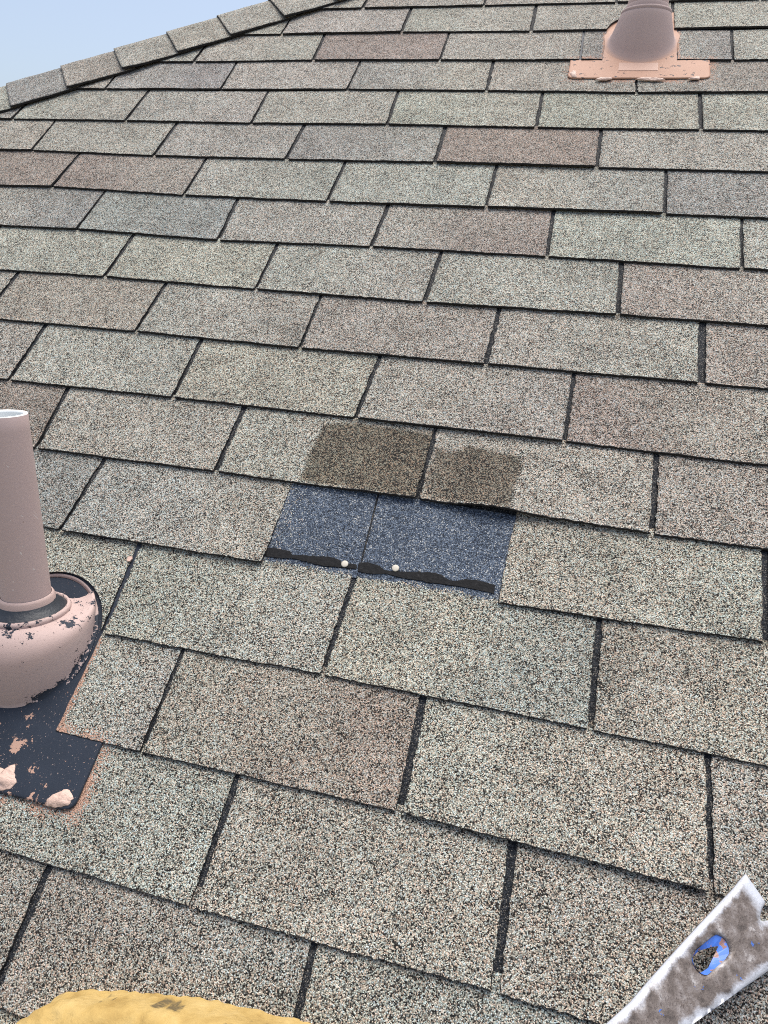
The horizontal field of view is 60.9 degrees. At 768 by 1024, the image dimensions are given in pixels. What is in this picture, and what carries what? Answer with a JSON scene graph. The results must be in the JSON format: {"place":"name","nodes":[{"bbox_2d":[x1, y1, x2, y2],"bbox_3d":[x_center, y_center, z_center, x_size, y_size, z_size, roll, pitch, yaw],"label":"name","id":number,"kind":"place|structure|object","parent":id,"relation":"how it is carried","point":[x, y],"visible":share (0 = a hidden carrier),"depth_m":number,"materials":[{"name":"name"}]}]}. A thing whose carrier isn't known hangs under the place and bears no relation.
{"place":"outdoors","nodes":[
{"label":"outdoors","id":0,"kind":"place"},
{"bbox_2d":[0,0,267,86],"label":"sky","id":1,"kind":"structure","parent":0,"point":[37,36],"materials":[{"name":"blue"}]},
{"bbox_2d":[0,0,767,1023],"bbox_3d":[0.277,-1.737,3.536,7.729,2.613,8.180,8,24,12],"label":"shingled roof","id":2,"kind":"structure","parent":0,"point":[384,384],"depth_m":0.89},
{"bbox_2d":[0,410,141,809],"bbox_3d":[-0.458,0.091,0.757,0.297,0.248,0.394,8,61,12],"label":"vent pipe","id":3,"kind":"object","parent":2,"relation":"on","point":[51,632],"visible":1,"depth_m":0.78,"materials":[{"name":"paint"}]},
{"bbox_2d":[16,989,310,1023],"bbox_3d":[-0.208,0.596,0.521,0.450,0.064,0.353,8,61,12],"label":"foam cushion","id":4,"kind":"object","parent":2,"relation":"on","point":[90,1006],"visible":1,"depth_m":0.60,"materials":[{"name":"yellow plastic"}]},
{"bbox_2d":[568,0,709,80],"bbox_3d":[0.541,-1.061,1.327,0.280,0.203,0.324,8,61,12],"label":"vent pipe","id":5,"kind":"object","parent":2,"relation":"on","point":[641,38],"visible":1,"depth_m":1.36,"materials":[{"name":"paint"}]},
{"bbox_2d":[606,874,767,1023],"bbox_3d":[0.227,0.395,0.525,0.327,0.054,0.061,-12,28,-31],"label":"pry bar","id":6,"kind":"object","parent":2,"relation":"on","point":[678,987],"visible":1,"depth_m":0.56,"materials":[{"name":"metal"}]}
]}

